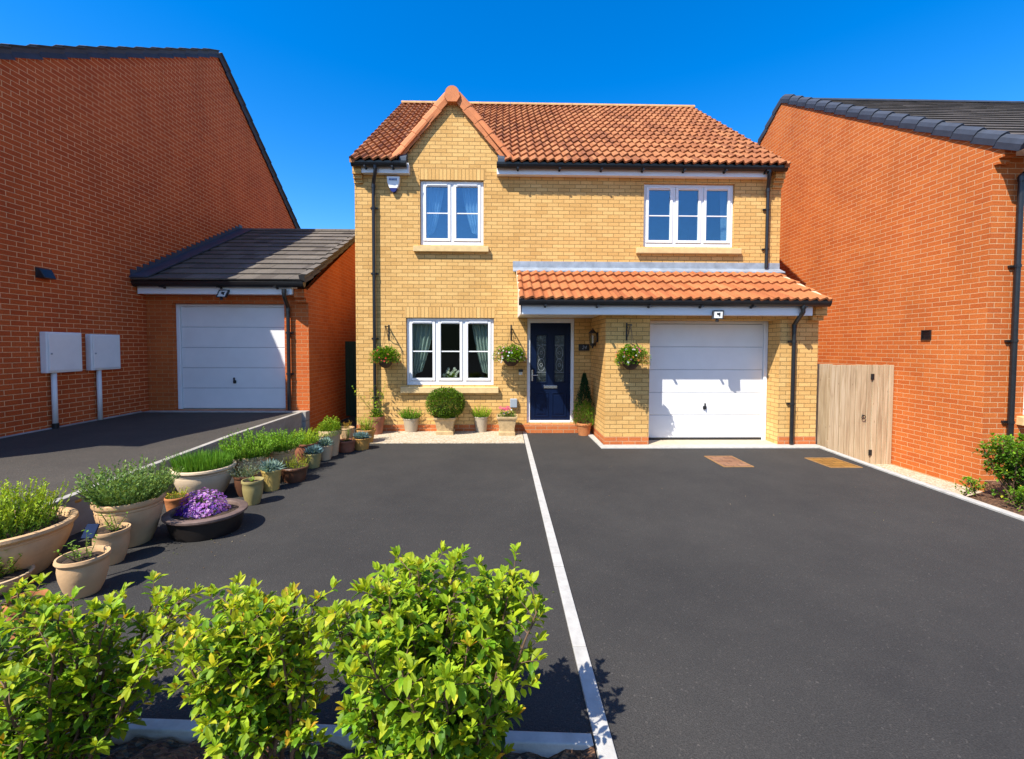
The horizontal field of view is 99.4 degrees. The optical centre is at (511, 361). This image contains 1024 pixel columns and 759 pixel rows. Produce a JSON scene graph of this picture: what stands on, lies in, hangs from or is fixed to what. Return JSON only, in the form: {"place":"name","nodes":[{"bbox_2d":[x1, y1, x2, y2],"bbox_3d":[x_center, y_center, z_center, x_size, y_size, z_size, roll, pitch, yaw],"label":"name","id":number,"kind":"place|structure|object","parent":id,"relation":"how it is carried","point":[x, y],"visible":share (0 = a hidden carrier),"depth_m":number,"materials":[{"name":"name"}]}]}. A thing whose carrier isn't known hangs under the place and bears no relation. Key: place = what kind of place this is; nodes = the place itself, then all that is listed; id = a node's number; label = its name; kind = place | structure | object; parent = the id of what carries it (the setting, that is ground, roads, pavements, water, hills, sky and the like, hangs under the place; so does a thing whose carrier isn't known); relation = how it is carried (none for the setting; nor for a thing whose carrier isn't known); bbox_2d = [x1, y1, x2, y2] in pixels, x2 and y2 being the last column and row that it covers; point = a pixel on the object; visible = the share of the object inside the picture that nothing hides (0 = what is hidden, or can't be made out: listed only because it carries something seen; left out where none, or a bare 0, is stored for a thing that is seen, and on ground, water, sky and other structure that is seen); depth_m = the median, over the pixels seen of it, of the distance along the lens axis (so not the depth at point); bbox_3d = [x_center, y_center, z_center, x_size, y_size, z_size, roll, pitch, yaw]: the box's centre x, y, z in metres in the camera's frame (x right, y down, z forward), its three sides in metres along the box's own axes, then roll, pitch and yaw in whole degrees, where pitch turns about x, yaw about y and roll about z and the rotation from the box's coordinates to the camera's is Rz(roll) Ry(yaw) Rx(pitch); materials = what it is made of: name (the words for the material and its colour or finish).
{"place":"outdoors","nodes":[
{"label":"outdoors","id":0,"kind":"place"},
{"bbox_2d":[0,412,293,506],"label":"raised driveway","id":1,"kind":"structure","parent":0,"point":[58,456],"depth_m":5.81,"materials":[{"name":"grey asphalt"}]},
{"bbox_2d":[0,411,141,438],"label":"wall foot kerb","id":2,"kind":"structure","parent":1,"relation":"on","point":[70,424],"depth_m":6.98,"materials":[{"name":"concrete"}]},
{"bbox_2d":[0,43,300,436],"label":"brick house","id":3,"kind":"structure","parent":1,"relation":"on","point":[118,163],"depth_m":7.55,"materials":[{"name":"brick"}]},
{"bbox_2d":[35,267,55,279],"bbox_3d":[-6.997,-1.325,6.537,0.125,0.157,0.215,0,2,-1],"label":"vent cowl","id":4,"kind":"object","parent":3,"relation":"attached to","point":[43,273],"visible":1,"depth_m":6.48,"materials":[{"name":"black plastic"}]},
{"bbox_2d":[39,332,81,428],"bbox_3d":[-7.009,0.288,6.790,0.120,1.489,0.555,0,2,-1],"label":"meter box","id":5,"kind":"object","parent":3,"relation":"attached to","point":[60,352],"visible":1,"depth_m":6.66,"materials":[{"name":"white plastic"}]},
{"bbox_2d":[48,334,81,370],"bbox_3d":[-6.957,-0.145,6.775,0.019,0.563,0.505,0,2,-1],"label":"door","id":6,"kind":"structure","parent":5,"relation":"in","point":[65,353],"depth_m":6.75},
{"bbox_2d":[85,334,120,419],"bbox_3d":[-7.025,0.264,7.498,0.120,1.459,0.551,0,2,-1],"label":"meter box","id":7,"kind":"object","parent":3,"relation":"attached to","point":[102,351],"visible":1,"depth_m":7.39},
{"bbox_2d":[93,336,119,368],"bbox_3d":[-6.973,-0.163,7.484,0.019,0.546,0.501,0,2,-1],"label":"door","id":8,"kind":"structure","parent":7,"relation":"in","point":[106,349],"depth_m":7.47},
{"bbox_2d":[129,225,355,432],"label":"brick garage","id":9,"kind":"structure","parent":1,"relation":"on","point":[275,329],"depth_m":8.64,"materials":[{"name":"orange brick"}]},
{"bbox_2d":[216,290,229,299],"bbox_3d":[-5.457,-1.258,8.205,0.218,0.200,0.106,0,2,-1],"label":"floodlight","id":10,"kind":"object","parent":9,"relation":"attached to","point":[221,294],"visible":1,"depth_m":8.18,"materials":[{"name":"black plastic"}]},
{"bbox_2d":[176,304,285,408],"bbox_3d":[-5.539,-0.096,8.633,2.154,2.077,0.098,0,2,-1],"label":"garage door","id":11,"kind":"structure","parent":9,"relation":"in","point":[229,355],"depth_m":8.63,"materials":[{"name":"white paint"}]},
{"bbox_2d":[345,341,356,415],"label":"green gate","id":12,"kind":"structure","parent":9,"relation":"attached to","point":[350,372],"depth_m":10.51,"materials":[{"name":"paint"}]},
{"bbox_2d":[42,737,595,758],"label":"planting bed","id":13,"kind":"object","parent":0,"point":[141,748],"visible":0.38,"depth_m":1.89,"materials":[{"name":"brown soil"}]},
{"bbox_2d":[0,570,203,758],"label":"shrub","id":14,"kind":"object","parent":13,"relation":"on","point":[83,706],"visible":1,"depth_m":1.67,"materials":[{"name":"green plant"}]},
{"bbox_2d":[159,571,342,758],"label":"shrub","id":15,"kind":"object","parent":13,"relation":"on","point":[257,664],"visible":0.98,"depth_m":1.65,"materials":[{"name":"green plant"}]},
{"bbox_2d":[312,540,551,758],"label":"shrub","id":16,"kind":"object","parent":13,"relation":"on","point":[432,679],"visible":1,"depth_m":1.59,"materials":[{"name":"green plant"}]},
{"bbox_2d":[443,367,458,377],"bbox_3d":[-1.270,0.295,9.049,0.362,0.354,0.149,0,2,-1],"label":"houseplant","id":17,"kind":"object","parent":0,"point":[449,373],"visible":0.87,"depth_m":9.04,"materials":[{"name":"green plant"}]},
{"bbox_2d":[0,416,1023,758],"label":"driveway","id":18,"kind":"structure","parent":0,"point":[782,604],"depth_m":3.29,"materials":[{"name":"grey asphalt"}]},
{"bbox_2d":[0,550,35,595],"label":"potted plant","id":19,"kind":"object","parent":18,"relation":"on","point":[8,579],"visible":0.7,"depth_m":3.08,"materials":[{"name":"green plant"}]},
{"bbox_2d":[2,588,47,641],"bbox_3d":[-2.906,1.508,2.605,0.195,0.292,0.195,0,2,-1],"label":"potted plant","id":20,"kind":"object","parent":18,"relation":"on","point":[40,592],"visible":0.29,"depth_m":2.58,"materials":[{"name":"orange plant"}]},
{"bbox_2d":[0,477,78,576],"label":"potted plant","id":21,"kind":"object","parent":18,"relation":"on","point":[37,533],"visible":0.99,"depth_m":3.29,"materials":[{"name":"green plant"}]},
{"bbox_2d":[53,530,111,599],"bbox_3d":[-3.027,1.423,3.063,0.297,0.428,0.307,0,2,-1],"label":"potted plant","id":22,"kind":"object","parent":18,"relation":"on","point":[87,567],"visible":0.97,"depth_m":3.01,"materials":[{"name":"beige plant"}]},
{"bbox_2d":[81,524,99,545],"bbox_3d":[-3.133,1.422,3.235,0.095,0.417,0.059,0,2,-1],"label":"solar light","id":23,"kind":"object","parent":22,"relation":"in","point":[92,528],"visible":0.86,"depth_m":3.23,"materials":[{"name":"blue plastic"}]},
{"bbox_2d":[92,509,131,565],"bbox_3d":[-3.226,1.397,3.503,0.259,0.450,0.249,0,2,-1],"label":"potted plant","id":24,"kind":"object","parent":18,"relation":"on","point":[115,536],"visible":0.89,"depth_m":3.48,"materials":[{"name":"beige plant"}]},
{"bbox_2d":[67,454,183,547],"bbox_3d":[-3.396,1.229,3.851,0.818,0.759,0.809,0,2,-1],"label":"potted plant","id":25,"kind":"object","parent":18,"relation":"on","point":[139,502],"visible":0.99,"depth_m":3.74,"materials":[{"name":"green plant"}]},
{"bbox_2d":[164,487,188,510],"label":"potted plant","id":26,"kind":"object","parent":18,"relation":"on","point":[172,501],"visible":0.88,"depth_m":4.51,"materials":[{"name":"green plant"}]},
{"bbox_2d":[59,414,309,535],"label":"retaining kerb","id":27,"kind":"structure","parent":18,"relation":"on","point":[85,517],"depth_m":5.49,"materials":[{"name":"concrete"}]},
{"bbox_2d":[15,410,309,516],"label":"raised kerb","id":28,"kind":"structure","parent":27,"relation":"on","point":[305,417],"depth_m":7.12,"materials":[{"name":"concrete"}]},
{"bbox_2d":[168,446,236,500],"bbox_3d":[-3.587,1.280,5.047,0.734,0.570,0.713,0,2,-1],"label":"potted plant","id":29,"kind":"object","parent":18,"relation":"on","point":[208,470],"visible":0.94,"depth_m":4.88,"materials":[{"name":"green plant"}]},
{"bbox_2d":[161,487,247,541],"bbox_3d":[-2.894,1.401,4.114,0.689,0.399,0.631,0,2,-1],"label":"potted plant","id":30,"kind":"object","parent":18,"relation":"on","point":[194,520],"visible":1,"depth_m":3.98,"materials":[{"name":"purple plant"}]},
{"bbox_2d":[227,460,263,496],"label":"potted plant","id":31,"kind":"object","parent":18,"relation":"on","point":[238,477],"visible":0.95,"depth_m":5.02,"materials":[{"name":"green plant"}]},
{"bbox_2d":[218,427,280,476],"bbox_3d":[-3.295,1.188,5.497,0.726,0.725,0.721,0,2,-1],"label":"potted plant","id":32,"kind":"object","parent":18,"relation":"on","point":[249,452],"visible":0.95,"depth_m":5.39,"materials":[{"name":"green plant"}]},
{"bbox_2d":[241,476,263,505],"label":"potted plant","id":33,"kind":"object","parent":18,"relation":"on","point":[252,489],"visible":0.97,"depth_m":4.75,"materials":[{"name":"beige plant"}]},
{"bbox_2d":[256,458,286,491],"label":"potted plant","id":34,"kind":"object","parent":18,"relation":"on","point":[271,471],"visible":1,"depth_m":5.21,"materials":[{"name":"beige plant"}]},
{"bbox_2d":[262,428,304,475],"bbox_3d":[-3.136,1.224,5.929,0.639,0.624,0.625,0,2,-1],"label":"potted plant","id":35,"kind":"object","parent":18,"relation":"on","point":[286,447],"visible":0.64,"depth_m":5.83,"materials":[{"name":"green plant"}]},
{"bbox_2d":[279,454,310,482],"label":"potted plant","id":36,"kind":"object","parent":18,"relation":"on","point":[294,472],"visible":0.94,"depth_m":5.56,"materials":[{"name":"green plant"}]},
{"bbox_2d":[290,427,321,462],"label":"potted plant","id":37,"kind":"object","parent":18,"relation":"on","point":[309,440],"visible":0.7,"depth_m":6.41,"materials":[{"name":"green plant"}]},
{"bbox_2d":[303,443,323,468],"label":"potted plant","id":38,"kind":"object","parent":18,"relation":"on","point":[314,452],"visible":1,"depth_m":6.20,"materials":[{"name":"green plant"}]},
{"bbox_2d":[318,437,333,460],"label":"potted plant","id":39,"kind":"object","parent":18,"relation":"on","point":[325,444],"visible":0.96,"depth_m":6.63,"materials":[{"name":"grey plant"}]},
{"bbox_2d":[316,415,342,456],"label":"potted plant","id":40,"kind":"object","parent":18,"relation":"on","point":[332,431],"visible":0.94,"depth_m":6.89,"materials":[{"name":"green plant"}]},
{"bbox_2d":[66,718,593,757],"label":"bed kerb","id":41,"kind":"structure","parent":18,"relation":"on","point":[547,744],"depth_m":1.94,"materials":[{"name":"concrete"}]},
{"bbox_2d":[339,429,355,452],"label":"potted plant","id":42,"kind":"object","parent":18,"relation":"on","point":[346,445],"visible":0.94,"depth_m":7.13,"materials":[{"name":"brown plant"}]},
{"bbox_2d":[340,421,354,438],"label":"potted plant","id":43,"kind":"object","parent":18,"relation":"on","point":[350,428],"visible":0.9,"depth_m":7.65,"materials":[{"name":"beige plant"}]},
{"bbox_2d":[352,430,370,449],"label":"potted plant","id":44,"kind":"object","parent":18,"relation":"on","point":[362,441],"visible":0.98,"depth_m":7.28,"materials":[{"name":"beige plant"}]},
{"bbox_2d":[369,431,523,443],"bbox_3d":[-1.236,1.500,8.362,2.900,0.112,1.080,0,2,-1],"label":"gravel strip","id":45,"kind":"object","parent":18,"relation":"on","point":[404,437],"visible":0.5,"depth_m":8.26,"materials":[{"name":"beige gravel"}]},
{"bbox_2d":[355,414,375,442],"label":"potted plant","id":46,"kind":"object","parent":45,"relation":"on","point":[367,428],"visible":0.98,"depth_m":7.83,"materials":[{"name":"green plant"}]},
{"bbox_2d":[352,381,384,434],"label":"potted plant","id":47,"kind":"object","parent":45,"relation":"on","point":[378,419],"visible":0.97,"depth_m":8.54,"materials":[{"name":"green plant"}]},
{"bbox_2d":[398,407,422,431],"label":"potted plant","id":48,"kind":"object","parent":45,"relation":"on","point":[411,420],"visible":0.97,"depth_m":8.75,"materials":[{"name":"green plant"}]},
{"bbox_2d":[425,386,465,434],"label":"potted plant","id":49,"kind":"object","parent":45,"relation":"on","point":[445,420],"visible":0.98,"depth_m":8.50,"materials":[{"name":"green plant"}]},
{"bbox_2d":[470,405,491,431],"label":"potted plant","id":50,"kind":"object","parent":45,"relation":"on","point":[481,421],"visible":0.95,"depth_m":8.78,"materials":[{"name":"green plant"}]},
{"bbox_2d":[497,406,516,435],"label":"potted plant","id":51,"kind":"object","parent":45,"relation":"on","point":[506,421],"visible":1,"depth_m":8.46,"materials":[{"name":"beige plant"}]},
{"bbox_2d":[522,431,617,758],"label":"dividing kerb","id":52,"kind":"structure","parent":18,"relation":"on","point":[604,748],"depth_m":2.53,"materials":[{"name":"concrete"}]},
{"bbox_2d":[572,373,594,435],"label":"potted plant","id":53,"kind":"object","parent":18,"relation":"on","point":[583,427],"visible":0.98,"depth_m":8.53,"materials":[{"name":"green plant"}]},
{"bbox_2d":[349,85,832,444],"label":"detached house","id":54,"kind":"structure","parent":18,"relation":"on","point":[602,221],"depth_m":8.77,"materials":[{"name":"yellow brick"}]},
{"bbox_2d":[385,325,388,339],"bbox_3d":[-2.492,-0.584,8.646,0.024,0.310,0.310,0,2,-1],"label":"wall bracket","id":55,"kind":"object","parent":54,"relation":"attached to","point":[387,330],"depth_m":8.73,"materials":[{"name":"black metal"}]},
{"bbox_2d":[368,332,401,367],"bbox_3d":[-2.490,-0.266,8.579,0.692,0.783,0.489,0,2,-1],"label":"hanging basket","id":56,"kind":"object","parent":55,"relation":"hanging from","point":[383,354],"visible":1,"depth_m":8.47,"materials":[{"name":"green metal"}]},
{"bbox_2d":[387,176,399,192],"bbox_3d":[-2.360,-3.524,8.661,0.250,0.305,0.078,0,2,-1],"label":"alarm box","id":57,"kind":"object","parent":54,"relation":"attached to","point":[393,182],"visible":1,"depth_m":8.62,"materials":[{"name":"white plastic"}]},
{"bbox_2d":[413,324,432,377],"bbox_3d":[-1.867,-0.166,9.030,0.520,1.290,0.050,0,2,-1],"label":"curtain","id":58,"kind":"object","parent":54,"relation":"hanging from","point":[422,335],"visible":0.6,"depth_m":9.03,"materials":[{"name":"fabric"}]},
{"bbox_2d":[426,187,444,237],"bbox_3d":[-1.598,-2.994,8.946,0.420,1.150,0.050,0,2,-1],"label":"curtain","id":59,"kind":"object","parent":54,"relation":"hanging from","point":[434,198],"visible":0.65,"depth_m":8.94,"materials":[{"name":"fabric"}]},
{"bbox_2d":[400,318,498,392],"bbox_3d":[-1.263,-0.123,8.859,1.980,1.521,0.200,0,2,-1],"label":"window","id":60,"kind":"structure","parent":54,"relation":"in","point":[436,323],"depth_m":8.88,"materials":[{"name":"white plastic"}]},
{"bbox_2d":[413,181,488,252],"bbox_3d":[-1.222,-2.922,8.761,1.505,1.433,0.200,0,2,-1],"label":"window","id":61,"kind":"structure","parent":54,"relation":"in","point":[452,239],"depth_m":8.79,"materials":[{"name":"white plastic"}]},
{"bbox_2d":[462,188,477,237],"bbox_3d":[-0.829,-2.992,8.963,0.420,1.150,0.050,0,2,-1],"label":"curtain","id":62,"kind":"object","parent":54,"relation":"hanging from","point":[470,196],"visible":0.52,"depth_m":8.96,"materials":[{"name":"fabric"}]},
{"bbox_2d":[472,324,487,374],"bbox_3d":[-0.622,-0.163,9.057,0.440,1.290,0.050,0,2,-1],"label":"curtain","id":63,"kind":"object","parent":54,"relation":"hanging from","point":[480,332],"visible":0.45,"depth_m":9.05,"materials":[{"name":"fabric"}]},
{"bbox_2d":[510,398,516,407],"bbox_3d":[0.032,0.847,8.866,0.145,0.180,0.079,0,2,-1],"label":"utility box","id":64,"kind":"object","parent":54,"relation":"attached to","point":[513,402],"visible":1,"depth_m":8.83,"materials":[{"name":"white plastic"}]},
{"bbox_2d":[530,323,570,419],"bbox_3d":[0.791,0.210,8.963,0.830,2.003,0.110,0,2,-1],"label":"door","id":65,"kind":"structure","parent":54,"relation":"in","point":[550,343],"depth_m":8.98,"materials":[{"name":"blue paint"}]},
{"bbox_2d":[579,344,588,350],"bbox_3d":[1.472,-0.288,8.885,0.220,0.135,0.024,0,2,-1],"label":"house number sign","id":66,"kind":"object","parent":54,"relation":"attached to","point":[583,347],"visible":1,"depth_m":8.88,"materials":[{"name":"black metal"}]},
{"bbox_2d":[589,328,597,348],"bbox_3d":[1.550,-0.444,8.279,0.185,0.390,0.156,0,2,-1],"label":"wall lantern","id":67,"kind":"object","parent":54,"relation":"attached to","point":[593,341],"depth_m":8.26,"materials":[{"name":"black metal"}]},
{"bbox_2d":[626,323,631,340],"bbox_3d":[2.023,-0.520,7.505,0.024,0.310,0.310,0,2,-1],"label":"wall bracket","id":68,"kind":"object","parent":54,"relation":"attached to","point":[628,330],"depth_m":7.62,"materials":[{"name":"black metal"}]},
{"bbox_2d":[613,328,651,369],"bbox_3d":[2.058,-0.223,7.415,0.673,0.738,0.507,0,2,-1],"label":"hanging basket","id":69,"kind":"object","parent":68,"relation":"hanging from","point":[631,361],"visible":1,"depth_m":7.33,"materials":[{"name":"green metal"}]},
{"bbox_2d":[636,184,741,254],"bbox_3d":[3.592,-2.904,8.866,2.135,1.419,0.200,0,2,-1],"label":"window","id":70,"kind":"structure","parent":54,"relation":"in","point":[673,241],"depth_m":8.89,"materials":[{"name":"white plastic"}]},
{"bbox_2d":[649,321,767,439],"bbox_3d":[3.590,0.358,8.097,2.322,2.220,0.098,0,2,-1],"label":"garage door","id":71,"kind":"structure","parent":54,"relation":"in","point":[708,379],"depth_m":8.10,"materials":[{"name":"white paint"}]},
{"bbox_2d":[711,310,723,321],"bbox_3d":[3.497,-0.771,7.386,0.218,0.200,0.106,0,2,-1],"label":"floodlight","id":72,"kind":"object","parent":54,"relation":"attached to","point":[717,315],"visible":1,"depth_m":7.36,"materials":[{"name":"white plastic"}]},
{"bbox_2d":[720,191,726,240],"bbox_3d":[4.420,-2.979,9.077,0.160,1.150,0.050,0,2,-1],"label":"curtain","id":73,"kind":"object","parent":54,"relation":"hanging from","point":[723,197],"visible":0.68,"depth_m":9.07,"materials":[{"name":"fabric"}]},
{"bbox_3d":[-0.016,-0.588,8.699,0.024,0.310,0.310,0,2,-1],"label":"wall bracket","id":74,"kind":"object","parent":54,"relation":"attached to","visible":0},
{"bbox_2d":[492,329,527,365],"bbox_3d":[-0.053,-0.283,8.602,0.740,0.756,0.559,0,2,-1],"label":"hanging basket","id":75,"kind":"object","parent":74,"relation":"hanging from","point":[508,354],"visible":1,"depth_m":8.51,"materials":[{"name":"green metal"}]},
{"bbox_2d":[588,432,825,448],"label":"garage kerb","id":76,"kind":"structure","parent":18,"relation":"on","point":[664,446],"depth_m":7.59,"materials":[{"name":"concrete"}]},
{"bbox_2d":[704,456,753,466],"bbox_3d":[3.306,1.536,6.652,0.449,0.029,0.625,0,2,-1],"label":"manhole cover","id":77,"kind":"object","parent":18,"relation":"on","point":[727,461],"visible":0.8,"depth_m":6.63,"materials":[{"name":"brick"}]},
{"bbox_2d":[805,458,862,467],"bbox_3d":[4.862,1.543,6.594,0.471,0.029,0.557,0,2,-1],"label":"manhole cover","id":78,"kind":"object","parent":18,"relation":"on","point":[833,462],"visible":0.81,"depth_m":6.54,"materials":[{"name":"brown metal"}]},
{"bbox_2d":[819,447,1023,520],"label":"side kerb","id":79,"kind":"structure","parent":18,"relation":"on","point":[991,507],"depth_m":5.38,"materials":[{"name":"concrete"}]},
{"bbox_2d":[945,489,1021,515],"bbox_3d":[5.286,1.958,1.254,0.146,0.438,8.408,0,2,1],"label":"paver edge","id":80,"kind":"object","parent":18,"relation":"on","point":[983,502],"visible":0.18,"depth_m":4.93,"materials":[{"name":"concrete"}]},
{"bbox_2d":[0,0,1023,228],"label":"sky","id":81,"kind":"structure","parent":0,"point":[315,79],"materials":[{"name":"blue"}]},
{"bbox_2d":[873,464,981,495],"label":"side path","id":82,"kind":"structure","parent":0,"point":[939,483],"depth_m":6.80,"materials":[{"name":"beige concrete"}]},
{"bbox_2d":[815,364,832,447],"bbox_3d":[5.644,0.947,7.944,0.380,1.810,0.025,0,2,-1],"label":"fence panel","id":83,"kind":"object","parent":82,"relation":"on","point":[822,401],"visible":0.41,"depth_m":7.93,"materials":[{"name":"brown wood"}]},
{"bbox_2d":[966,481,1023,515],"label":"side bed","id":84,"kind":"object","parent":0,"point":[987,497],"visible":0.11,"depth_m":5.43,"materials":[{"name":"brown soil"}]},
{"bbox_2d":[954,476,986,497],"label":"plant","id":85,"kind":"object","parent":84,"relation":"on","point":[972,482],"visible":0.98,"depth_m":5.49,"materials":[{"name":"green plant"}]},
{"bbox_2d":[972,432,1023,503],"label":"bush","id":86,"kind":"object","parent":84,"relation":"on","point":[1012,468],"visible":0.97,"depth_m":5.31,"materials":[{"name":"green plant"}]},
{"bbox_2d":[1002,485,1023,511],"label":"plant","id":87,"kind":"object","parent":84,"relation":"on","point":[1020,495],"visible":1,"depth_m":5.05,"materials":[{"name":"green plant"}]},
{"label":"ground","id":88,"kind":"structure","parent":0,"visible":0},
{"bbox_2d":[757,94,1023,491],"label":"brick house","id":89,"kind":"structure","parent":88,"relation":"on","point":[901,224],"depth_m":7.27,"materials":[{"name":"brick"}]},
{"bbox_2d":[826,365,893,463],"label":"wooden gate","id":90,"kind":"structure","parent":89,"relation":"attached to","point":[860,412],"depth_m":7.63,"materials":[{"name":"brown wood"}]},
{"bbox_2d":[921,330,931,339],"bbox_3d":[6.718,-0.433,7.048,0.021,0.156,0.156,0,2,-1],"label":"air vent","id":91,"kind":"object","parent":89,"relation":"attached to","point":[926,335],"visible":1,"depth_m":7.04,"materials":[{"name":"black plastic"}]},
{"bbox_2d":[1016,399,1023,425],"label":"window","id":92,"kind":"structure","parent":89,"relation":"in","point":[1020,419],"depth_m":6.20,"materials":[{"name":"white plastic"}]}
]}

